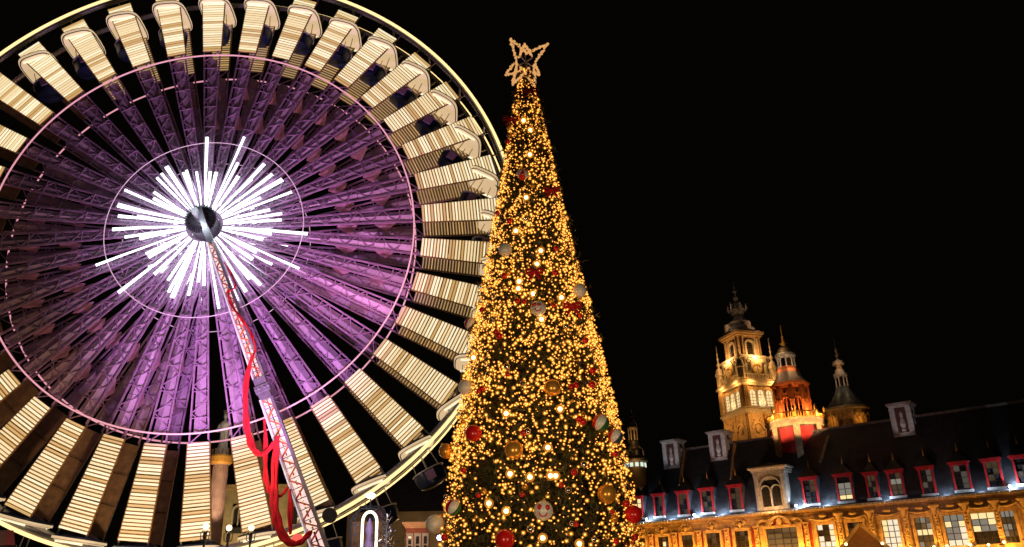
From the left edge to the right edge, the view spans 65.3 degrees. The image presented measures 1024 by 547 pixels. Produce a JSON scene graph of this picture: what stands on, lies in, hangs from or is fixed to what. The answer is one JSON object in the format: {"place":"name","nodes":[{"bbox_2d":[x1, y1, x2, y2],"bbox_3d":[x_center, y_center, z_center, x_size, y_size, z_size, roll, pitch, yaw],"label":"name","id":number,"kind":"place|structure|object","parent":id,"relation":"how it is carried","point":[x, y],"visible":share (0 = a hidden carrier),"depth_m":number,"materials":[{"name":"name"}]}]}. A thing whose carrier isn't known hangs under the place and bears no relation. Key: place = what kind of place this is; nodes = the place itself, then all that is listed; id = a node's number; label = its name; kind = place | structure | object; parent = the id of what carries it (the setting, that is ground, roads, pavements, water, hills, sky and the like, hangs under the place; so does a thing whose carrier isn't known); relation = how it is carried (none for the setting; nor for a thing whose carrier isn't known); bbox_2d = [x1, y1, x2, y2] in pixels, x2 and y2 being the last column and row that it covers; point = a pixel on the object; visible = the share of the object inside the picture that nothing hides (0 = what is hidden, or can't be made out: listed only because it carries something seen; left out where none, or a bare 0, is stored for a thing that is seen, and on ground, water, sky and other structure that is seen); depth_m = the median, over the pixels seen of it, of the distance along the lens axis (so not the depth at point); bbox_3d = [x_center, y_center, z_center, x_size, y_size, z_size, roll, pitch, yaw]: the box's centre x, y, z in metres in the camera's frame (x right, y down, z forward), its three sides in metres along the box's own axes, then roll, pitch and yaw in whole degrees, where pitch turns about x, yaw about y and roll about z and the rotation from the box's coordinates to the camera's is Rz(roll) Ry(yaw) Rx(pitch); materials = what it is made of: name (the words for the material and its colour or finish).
{"place":"outdoors","nodes":[
{"label":"outdoors","id":0,"kind":"place"},
{"bbox_2d":[208,448,232,543],"bbox_3d":[-23.468,20.687,62.785,3.200,13.550,3.200,-2,-22,0],"label":"column monument","id":1,"kind":"object","parent":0,"point":[221,462],"depth_m":63.76,"materials":[{"name":"stone"}]},
{"bbox_2d":[217,410,231,453],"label":"goddess statue","id":2,"kind":"object","parent":1,"relation":"on","point":[224,434],"visible":0.77,"depth_m":65.61,"materials":[{"name":"stone"}]},
{"bbox_2d":[196,464,313,546],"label":"background house","id":3,"kind":"structure","parent":0,"point":[231,517],"depth_m":102.61,"materials":[{"name":"stone"}]},
{"bbox_2d":[230,504,240,527],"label":"window","id":4,"kind":"structure","parent":3,"relation":"in","point":[235,518],"depth_m":102.02,"materials":[{"name":"glass"}]},
{"bbox_2d":[286,505,297,525],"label":"window","id":5,"kind":"structure","parent":3,"relation":"in","point":[295,514],"depth_m":102.70,"materials":[{"name":"glass"}]},
{"bbox_2d":[345,477,476,546],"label":"shadowed house","id":6,"kind":"structure","parent":0,"point":[411,499],"depth_m":75.66,"materials":[{"name":"stone"}]},
{"bbox_2d":[0,0,1023,546],"label":"sky","id":7,"kind":"structure","parent":0,"point":[855,168],"materials":[{"name":"black"}]},
{"bbox_2d":[623,403,647,505],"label":"slim tower","id":8,"kind":"structure","parent":0,"point":[637,461],"depth_m":144.59,"materials":[{"name":"brown stone"}]},
{"bbox_2d":[622,399,1023,546],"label":"exchange building","id":9,"kind":"structure","parent":0,"point":[904,475],"depth_m":97.23,"materials":[{"name":"stone"}]},
{"bbox_2d":[637,538,645,546],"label":"window","id":10,"kind":"structure","parent":9,"relation":"in","point":[643,541],"depth_m":111.03,"materials":[{"name":"yellow glass"}]},
{"bbox_2d":[658,536,668,546],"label":"window","id":11,"kind":"structure","parent":9,"relation":"in","point":[663,541],"depth_m":109.04,"materials":[{"name":"yellow"}]},
{"bbox_2d":[682,535,692,546],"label":"window","id":12,"kind":"structure","parent":9,"relation":"in","point":[687,540],"depth_m":106.95,"materials":[{"name":"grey glass"}]},
{"bbox_2d":[706,533,720,546],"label":"window","id":13,"kind":"structure","parent":9,"relation":"in","point":[713,539],"depth_m":104.77,"materials":[{"name":"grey glass"}]},
{"bbox_2d":[735,530,749,546],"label":"window","id":14,"kind":"structure","parent":9,"relation":"in","point":[742,540],"depth_m":102.45,"materials":[{"name":"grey glass"}]},
{"bbox_2d":[766,527,798,546],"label":"window","id":15,"kind":"structure","parent":9,"relation":"in","point":[776,537],"depth_m":99.32,"materials":[{"name":"grey"}]},
{"bbox_2d":[763,325,827,457],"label":"lantern tower","id":16,"kind":"structure","parent":9,"relation":"on","point":[792,432],"depth_m":108.39,"materials":[{"name":"stone"}]},
{"bbox_2d":[817,524,836,546],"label":"window","id":17,"kind":"structure","parent":9,"relation":"in","point":[826,535],"depth_m":96.17,"materials":[{"name":"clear glass"}]},
{"bbox_2d":[825,338,871,427],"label":"round spire","id":18,"kind":"structure","parent":9,"relation":"on","point":[846,406],"depth_m":115.13,"materials":[{"name":"stone"}]},
{"bbox_2d":[848,522,861,533],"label":"window","id":19,"kind":"structure","parent":9,"relation":"in","point":[851,526],"depth_m":94.63,"materials":[{"name":"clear glass"}]},
{"bbox_2d":[881,519,902,546],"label":"window","id":20,"kind":"structure","parent":9,"relation":"in","point":[892,537],"depth_m":91.81,"materials":[{"name":"yellow"}]},
{"bbox_2d":[914,517,935,546],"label":"window","id":21,"kind":"structure","parent":9,"relation":"in","point":[925,536],"depth_m":89.75,"materials":[{"name":"grey"}]},
{"bbox_2d":[943,514,968,545],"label":"window","id":22,"kind":"structure","parent":9,"relation":"in","point":[955,527],"depth_m":87.91,"materials":[{"name":"grey glass"}]},
{"bbox_2d":[970,512,1000,544],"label":"window","id":23,"kind":"structure","parent":9,"relation":"in","point":[984,525],"depth_m":86.27,"materials":[{"name":"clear glass"}]},
{"bbox_2d":[999,510,1019,542],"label":"window","id":24,"kind":"structure","parent":9,"relation":"in","point":[1007,517],"depth_m":84.89,"materials":[{"name":"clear glass"}]},
{"label":"ground","id":25,"kind":"structure","parent":0,"visible":0},
{"bbox_2d":[0,530,16,546],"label":"red stall","id":26,"kind":"object","parent":25,"relation":"on","point":[7,538],"visible":1,"depth_m":36.84,"materials":[{"name":"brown wood"}]},
{"bbox_2d":[200,524,209,546],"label":"street lamp","id":27,"kind":"object","parent":25,"relation":"on","point":[205,526],"visible":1,"depth_m":40.26,"materials":[{"name":"metal"}]},
{"bbox_2d":[223,525,232,546],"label":"street lamp","id":28,"kind":"object","parent":25,"relation":"on","point":[228,528],"visible":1,"depth_m":40.59,"materials":[{"name":"metal"}]},
{"bbox_2d":[246,525,255,546],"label":"street lamp","id":29,"kind":"object","parent":25,"relation":"on","point":[251,527],"visible":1,"depth_m":40.92,"materials":[{"name":"glass"}]},
{"bbox_2d":[197,206,337,546],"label":"wheel mast","id":30,"kind":"object","parent":25,"relation":"on","point":[263,390],"visible":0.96,"depth_m":47.95,"materials":[{"name":"white metal"}]},
{"bbox_2d":[224,262,256,355],"bbox_3d":[-17.049,2.178,50.033,2.604,6.297,0.217,0,-22,-5],"label":"ribbon","id":31,"kind":"object","parent":30,"relation":"attached to","point":[238,315],"visible":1,"depth_m":49.90,"materials":[{"name":"red fabric"}]},
{"bbox_2d":[0,0,507,546],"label":"ferris wheel","id":32,"kind":"object","parent":30,"relation":"on","point":[240,226],"visible":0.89,"depth_m":54.84,"materials":[{"name":"paint"}]},
{"bbox_2d":[0,511,52,546],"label":"gondola","id":33,"kind":"object","parent":32,"relation":"hanging from","point":[20,518],"visible":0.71,"depth_m":47.28,"materials":[{"name":"white plastic"}]},
{"bbox_2d":[18,50,63,103],"bbox_3d":[-34.891,-14.625,59.874,2.480,3.600,3.600,-25,-18,-14],"label":"gondola","id":34,"kind":"object","parent":32,"relation":"hanging from","point":[45,91],"visible":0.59,"depth_m":58.87,"materials":[{"name":"white plastic"}]},
{"bbox_2d":[51,532,106,546],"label":"gondola","id":35,"kind":"object","parent":32,"relation":"hanging from","point":[74,538],"visible":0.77,"depth_m":46.72,"materials":[{"name":"white plastic"}]},
{"bbox_2d":[61,27,105,79],"bbox_3d":[-32.410,-16.638,60.897,2.480,3.600,3.600,-20,-19,-12],"label":"gondola","id":36,"kind":"object","parent":32,"relation":"hanging from","point":[82,70],"visible":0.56,"depth_m":59.89,"materials":[{"name":"white plastic"}]},
{"bbox_2d":[106,11,148,62],"bbox_3d":[-29.573,-18.200,61.763,2.480,3.600,3.600,-14,-20,-10],"label":"gondola","id":37,"kind":"object","parent":32,"relation":"hanging from","point":[119,47],"visible":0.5,"depth_m":60.78,"materials":[{"name":"white plastic"}]},
{"bbox_2d":[113,542,156,546],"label":"gondola","id":38,"kind":"object","parent":32,"relation":"hanging from","point":[136,544],"visible":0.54,"depth_m":47.42,"materials":[{"name":"white"}]},
{"bbox_2d":[152,0,191,48],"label":"gondola","id":39,"kind":"object","parent":32,"relation":"hanging from","point":[186,19],"visible":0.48,"depth_m":61.65,"materials":[{"name":"white plastic"}]},
{"bbox_2d":[176,540,221,546],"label":"gondola","id":40,"kind":"object","parent":32,"relation":"hanging from","point":[198,543],"visible":0.69,"depth_m":47.27,"materials":[{"name":"white plastic"}]},
{"bbox_2d":[198,0,236,45],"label":"gondola","id":41,"kind":"object","parent":32,"relation":"hanging from","point":[230,17],"visible":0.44,"depth_m":62.53,"materials":[{"name":"white plastic"}]},
{"bbox_2d":[237,527,275,546],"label":"gondola","id":42,"kind":"object","parent":32,"relation":"hanging from","point":[262,533],"visible":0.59,"depth_m":47.44,"materials":[{"name":"white plastic"}]},
{"bbox_2d":[244,0,279,47],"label":"gondola","id":43,"kind":"object","parent":32,"relation":"hanging from","point":[272,19],"visible":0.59,"depth_m":62.65,"materials":[{"name":"white plastic"}]},
{"bbox_2d":[288,4,321,54],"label":"gondola","id":44,"kind":"object","parent":32,"relation":"hanging from","point":[305,44],"visible":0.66,"depth_m":62.50,"materials":[{"name":"white plastic"}]},
{"bbox_2d":[297,506,342,546],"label":"gondola","id":45,"kind":"object","parent":32,"relation":"hanging from","point":[337,541],"visible":0.45,"depth_m":48.38,"materials":[{"name":"plastic"}]},
{"bbox_2d":[328,17,361,67],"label":"gondola","id":46,"kind":"object","parent":32,"relation":"hanging from","point":[341,57],"visible":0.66,"depth_m":62.23,"materials":[{"name":"white plastic"}]},
{"bbox_2d":[351,473,399,524],"bbox_3d":[-8.527,14.163,50.246,2.480,3.600,3.600,-20,-19,-12],"label":"gondola","id":47,"kind":"object","parent":32,"relation":"hanging from","point":[367,483],"visible":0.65,"depth_m":49.17,"materials":[{"name":"white plastic"}]},
{"bbox_2d":[360,36,397,86],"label":"gondola","id":48,"kind":"object","parent":32,"relation":"hanging from","point":[373,74],"visible":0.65,"depth_m":61.67,"materials":[{"name":"white plastic"}]},
{"bbox_2d":[389,60,429,109],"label":"gondola","id":49,"kind":"object","parent":32,"relation":"hanging from","point":[403,97],"visible":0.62,"depth_m":60.97,"materials":[{"name":"white plastic"}]},
{"bbox_2d":[398,434,447,490],"bbox_3d":[-5.731,12.017,51.348,2.480,3.600,3.600,-26,-18,-14],"label":"gondola","id":50,"kind":"object","parent":32,"relation":"hanging from","point":[432,476],"visible":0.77,"depth_m":50.22,"materials":[{"name":"white plastic"}]},
{"bbox_2d":[415,89,457,138],"bbox_3d":[-5.737,-12.006,61.158,2.480,3.600,3.600,31,-21,8],"label":"gondola","id":51,"kind":"object","parent":32,"relation":"hanging from","point":[431,123],"visible":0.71,"depth_m":60.13,"materials":[{"name":"white plastic"}]},
{"bbox_2d":[436,393,479,441],"bbox_3d":[-3.386,9.450,52.586,2.480,3.600,3.600,-32,-16,-16],"label":"gondola","id":52,"kind":"object","parent":32,"relation":"hanging from","point":[442,410],"visible":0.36,"depth_m":51.40,"materials":[{"name":"white plastic"}]},
{"bbox_2d":[437,125,480,166],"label":"gondola","id":53,"kind":"object","parent":32,"relation":"hanging from","point":[471,147],"visible":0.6,"depth_m":59.15,"materials":[{"name":"white plastic"}]},
{"bbox_2d":[454,353,489,403],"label":"gondola","id":54,"kind":"object","parent":32,"relation":"hanging from","point":[460,361],"visible":0.19,"depth_m":53.14,"materials":[{"name":"white plastic"}]},
{"bbox_2d":[458,165,499,216],"bbox_3d":[-2.478,-6.013,58.974,2.480,3.600,3.600,25,-22,6],"label":"gondola","id":55,"kind":"object","parent":32,"relation":"hanging from","point":[487,184],"visible":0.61,"depth_m":58.24,"materials":[{"name":"white plastic"}]},
{"bbox_2d":[471,305,493,337],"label":"gondola","id":56,"kind":"object","parent":32,"relation":"hanging from","point":[473,310],"visible":0.09,"depth_m":54.61,"materials":[{"name":"white plastic"}]},
{"bbox_2d":[472,209,500,253],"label":"gondola","id":57,"kind":"object","parent":32,"relation":"hanging from","point":[486,226],"visible":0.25,"depth_m":57.07,"materials":[{"name":"white metal"}]},
{"bbox_2d":[478,256,499,284],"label":"gondola","id":58,"kind":"object","parent":32,"relation":"hanging from","point":[481,271],"visible":0.14,"depth_m":56.49,"materials":[{"name":"white plastic"}]},
{"bbox_2d":[243,355,280,456],"bbox_3d":[-14.904,7.832,47.735,2.484,6.125,0.342,0,-22,-5],"label":"ribbon","id":59,"kind":"object","parent":30,"relation":"hanging from","point":[250,441],"visible":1,"depth_m":47.18,"materials":[{"name":"red fabric"}]},
{"bbox_2d":[263,419,288,497],"bbox_3d":[-13.825,10.795,46.775,1.819,4.570,0.294,0,-22,-5],"label":"ribbon","id":60,"kind":"object","parent":30,"relation":"hanging from","point":[265,468],"visible":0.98,"depth_m":46.44,"materials":[{"name":"red fabric"}]},
{"bbox_2d":[287,489,293,534],"bbox_3d":[-12.662,13.600,45.663,0.382,2.528,0.270,0,-22,-5],"label":"ribbon","id":61,"kind":"object","parent":30,"relation":"hanging from","point":[290,509],"visible":1,"depth_m":45.60,"materials":[{"name":"red fabric"}]},
{"bbox_2d":[270,436,312,546],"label":"ribbon","id":62,"kind":"object","parent":30,"relation":"hanging from","point":[282,534],"visible":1,"depth_m":45.40,"materials":[{"name":"red fabric"}]},
{"bbox_2d":[349,493,388,546],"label":"fair booth","id":63,"kind":"object","parent":25,"relation":"on","point":[362,532],"visible":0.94,"depth_m":37.90,"materials":[{"name":"metal"}]},
{"bbox_2d":[373,511,399,546],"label":"bare tree","id":64,"kind":"object","parent":25,"relation":"on","point":[386,533],"visible":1,"depth_m":33.94,"materials":[{"name":"white plant"}]},
{"bbox_2d":[402,522,429,546],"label":"red kiosk","id":65,"kind":"object","parent":25,"relation":"on","point":[417,534],"visible":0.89,"depth_m":41.37,"materials":[{"name":"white wood"}]},
{"bbox_2d":[406,533,412,546],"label":"window","id":66,"kind":"structure","parent":65,"relation":"in","point":[409,538],"depth_m":41.22,"materials":[{"name":"white glass"}]},
{"bbox_2d":[414,533,420,546],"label":"window","id":67,"kind":"structure","parent":65,"relation":"in","point":[417,536],"depth_m":41.27,"materials":[{"name":"white glass"}]},
{"bbox_2d":[422,533,428,546],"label":"window","id":68,"kind":"structure","parent":65,"relation":"in","point":[425,536],"depth_m":41.32,"materials":[{"name":"white glass"}]},
{"bbox_2d":[438,64,643,546],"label":"christmas tree","id":69,"kind":"object","parent":25,"relation":"on","point":[558,442],"visible":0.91,"depth_m":22.06,"materials":[{"name":"green plant"}]},
{"bbox_2d":[425,514,443,533],"bbox_3d":[-2.088,6.764,21.615,0.496,0.515,0.496,2,-22,-9],"label":"bauble","id":70,"kind":"object","parent":69,"relation":"attached to","point":[434,524],"visible":0.99,"depth_m":21.44,"materials":[{"name":"plastic"}]},
{"bbox_2d":[439,443,453,458],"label":"bauble","id":71,"kind":"object","parent":69,"relation":"attached to","point":[445,451],"visible":0.95,"depth_m":22.23,"materials":[{"name":"gold metal"}]},
{"bbox_2d":[445,499,460,515],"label":"bauble","id":72,"kind":"object","parent":69,"relation":"attached to","point":[452,507],"visible":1,"depth_m":20.54,"materials":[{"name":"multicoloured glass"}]},
{"bbox_2d":[458,380,472,394],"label":"bauble","id":73,"kind":"object","parent":69,"relation":"attached to","point":[465,387],"visible":1,"depth_m":22.12,"materials":[{"name":"plastic"}]},
{"bbox_2d":[464,317,476,329],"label":"bauble","id":74,"kind":"object","parent":69,"relation":"attached to","point":[469,322],"visible":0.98,"depth_m":23.55,"materials":[{"name":"red glass"}]},
{"bbox_2d":[465,425,481,441],"bbox_3d":[-1.013,4.203,21.085,0.437,0.453,0.436,3,-23,-11],"label":"bauble","id":75,"kind":"object","parent":69,"relation":"attached to","point":[473,433],"visible":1,"depth_m":20.93,"materials":[{"name":"red glass"}]},
{"bbox_2d":[495,529,514,546],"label":"bauble","id":76,"kind":"object","parent":69,"relation":"attached to","point":[504,537],"visible":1,"depth_m":19.11,"materials":[{"name":"red glass"}]},
{"bbox_2d":[498,243,511,255],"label":"bauble","id":77,"kind":"object","parent":69,"relation":"attached to","point":[504,249],"visible":1,"depth_m":23.45,"materials":[{"name":"plastic"}]},
{"bbox_2d":[503,115,518,124],"bbox_3d":[-0.043,-5.008,26.144,0.525,0.381,0.124,-2,-22,0],"label":"bow","id":78,"kind":"object","parent":69,"relation":"attached to","point":[508,119],"visible":1,"depth_m":26.15,"materials":[{"name":"red fabric"}]},
{"bbox_2d":[505,440,522,458],"bbox_3d":[0.048,4.449,20.218,0.468,0.485,0.464,2,-22,-9],"label":"bauble","id":79,"kind":"object","parent":69,"relation":"attached to","point":[513,449],"visible":1,"depth_m":20.05,"materials":[{"name":"gold metal"}]},
{"bbox_2d":[517,168,528,179],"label":"bauble","id":80,"kind":"object","parent":69,"relation":"attached to","point":[522,173],"visible":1,"depth_m":24.72,"materials":[{"name":"red glass"}]},
{"bbox_2d":[504,38,548,85],"bbox_3d":[0.521,-7.206,27.671,1.586,2.089,0.699,-2,-22,0],"label":"star topper","id":81,"kind":"object","parent":69,"relation":"attached to","point":[525,62],"visible":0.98,"depth_m":27.79,"materials":[{"name":"gold metal"}]},
{"bbox_2d":[522,87,537,96],"bbox_3d":[0.602,-6.054,26.709,0.525,0.381,0.124,-2,-22,0],"label":"bow","id":82,"kind":"object","parent":69,"relation":"attached to","point":[528,91],"visible":1,"depth_m":26.71,"materials":[{"name":"red fabric"}]},
{"bbox_2d":[527,525,534,532],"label":"bauble","id":83,"kind":"object","parent":69,"relation":"attached to","point":[530,528],"visible":1,"depth_m":19.24,"materials":[{"name":"silver metal"}]},
{"bbox_2d":[525,268,543,279],"bbox_3d":[0.646,0.011,22.875,0.525,0.381,0.124,-2,-22,0],"label":"bow","id":84,"kind":"object","parent":69,"relation":"attached to","point":[536,272],"visible":1,"depth_m":22.88,"materials":[{"name":"red fabric"}]},
{"bbox_2d":[530,299,545,315],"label":"bauble","id":85,"kind":"object","parent":69,"relation":"on","point":[538,307],"visible":1,"depth_m":22.06,"materials":[{"name":"plastic"}]},
{"bbox_2d":[534,498,552,520],"bbox_3d":[0.762,5.723,19.403,0.470,0.529,0.475,3,-9,4],"label":"bauble","id":86,"kind":"object","parent":69,"relation":"attached to","point":[543,509],"visible":1,"depth_m":19.23,"materials":[{"name":"metal"}]},
{"bbox_2d":[543,187,559,196],"bbox_3d":[1.239,-2.527,24.805,0.525,0.381,0.124,-2,-22,0],"label":"bow","id":87,"kind":"object","parent":69,"relation":"attached to","point":[551,190],"visible":1,"depth_m":24.81,"materials":[{"name":"red fabric"}]},
{"bbox_2d":[544,379,560,395],"bbox_3d":[1.059,2.994,21.001,0.439,0.450,0.434,1,-22,-6],"label":"bauble","id":88,"kind":"object","parent":69,"relation":"attached to","point":[552,387],"visible":1,"depth_m":20.85,"materials":[{"name":"gold metal"}]},
{"bbox_2d":[563,302,581,313],"bbox_3d":[1.717,0.978,22.642,0.525,0.381,0.124,-2,-22,0],"label":"bow","id":89,"kind":"object","parent":69,"relation":"attached to","point":[574,306],"visible":1,"depth_m":22.65,"materials":[{"name":"red fabric"}]},
{"bbox_2d":[573,284,585,296],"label":"bauble","id":90,"kind":"object","parent":69,"relation":"attached to","point":[579,290],"visible":1,"depth_m":23.07,"materials":[{"name":"plastic"}]},
{"bbox_2d":[592,414,609,431],"bbox_3d":[2.339,3.927,21.063,0.455,0.474,0.456,17,-29,-38],"label":"bauble","id":91,"kind":"object","parent":69,"relation":"attached to","point":[600,422],"visible":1,"depth_m":20.90,"materials":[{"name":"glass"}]},
{"bbox_2d":[597,484,615,503],"bbox_3d":[2.383,5.543,20.114,0.474,0.483,0.476,-15,-26,29],"label":"bauble","id":92,"kind":"object","parent":69,"relation":"attached to","point":[606,493],"visible":1,"depth_m":19.95,"materials":[{"name":"gold metal"}]},
{"bbox_2d":[611,514,617,521],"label":"bauble","id":93,"kind":"object","parent":69,"relation":"attached to","point":[614,517],"visible":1,"depth_m":19.99,"materials":[{"name":"gold metal"}]},
{"bbox_2d":[608,429,622,443],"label":"bauble","id":94,"kind":"object","parent":69,"relation":"attached to","point":[615,436],"visible":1,"depth_m":21.16,"materials":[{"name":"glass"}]},
{"bbox_2d":[622,499,629,506],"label":"bauble","id":95,"kind":"object","parent":69,"relation":"attached to","point":[625,503],"visible":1,"depth_m":20.60,"materials":[{"name":"red glass"}]},
{"bbox_2d":[625,505,641,523],"bbox_3d":[3.134,6.208,20.635,0.458,0.474,0.454,-8,-23,16],"label":"bauble","id":96,"kind":"object","parent":69,"relation":"attached to","point":[633,514],"visible":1,"depth_m":20.48,"materials":[{"name":"red glass"}]},
{"bbox_2d":[715,276,777,440],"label":"belfry","id":97,"kind":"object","parent":25,"relation":"on","point":[745,375],"visible":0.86,"depth_m":191.63,"materials":[{"name":"stone"}]},
{"bbox_2d":[725,395,730,412],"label":"arched window","id":98,"kind":"structure","parent":97,"relation":"in","point":[727,398],"depth_m":193.51,"materials":[{"name":"glass"}]},
{"bbox_2d":[730,393,736,410],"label":"arched window","id":99,"kind":"structure","parent":97,"relation":"in","point":[732,396],"depth_m":191.49,"materials":[{"name":"glass"}]},
{"bbox_2d":[735,390,740,408],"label":"arched window","id":100,"kind":"structure","parent":97,"relation":"in","point":[737,397],"depth_m":189.68,"materials":[{"name":"glass"}]},
{"bbox_2d":[748,388,758,406],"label":"arched window","id":101,"kind":"structure","parent":97,"relation":"in","point":[752,392],"depth_m":187.97,"materials":[{"name":"glass"}]},
{"bbox_2d":[756,389,766,406],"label":"arched window","id":102,"kind":"structure","parent":97,"relation":"in","point":[761,398],"depth_m":188.66,"materials":[{"name":"glass"}]},
{"bbox_2d":[765,389,774,407],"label":"arched window","id":103,"kind":"structure","parent":97,"relation":"in","point":[768,393],"depth_m":189.31,"materials":[{"name":"glass"}]},
{"bbox_2d":[840,522,889,546],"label":"market chalet","id":104,"kind":"object","parent":25,"relation":"on","point":[860,535],"visible":1,"depth_m":45.69,"materials":[{"name":"brown wood"}]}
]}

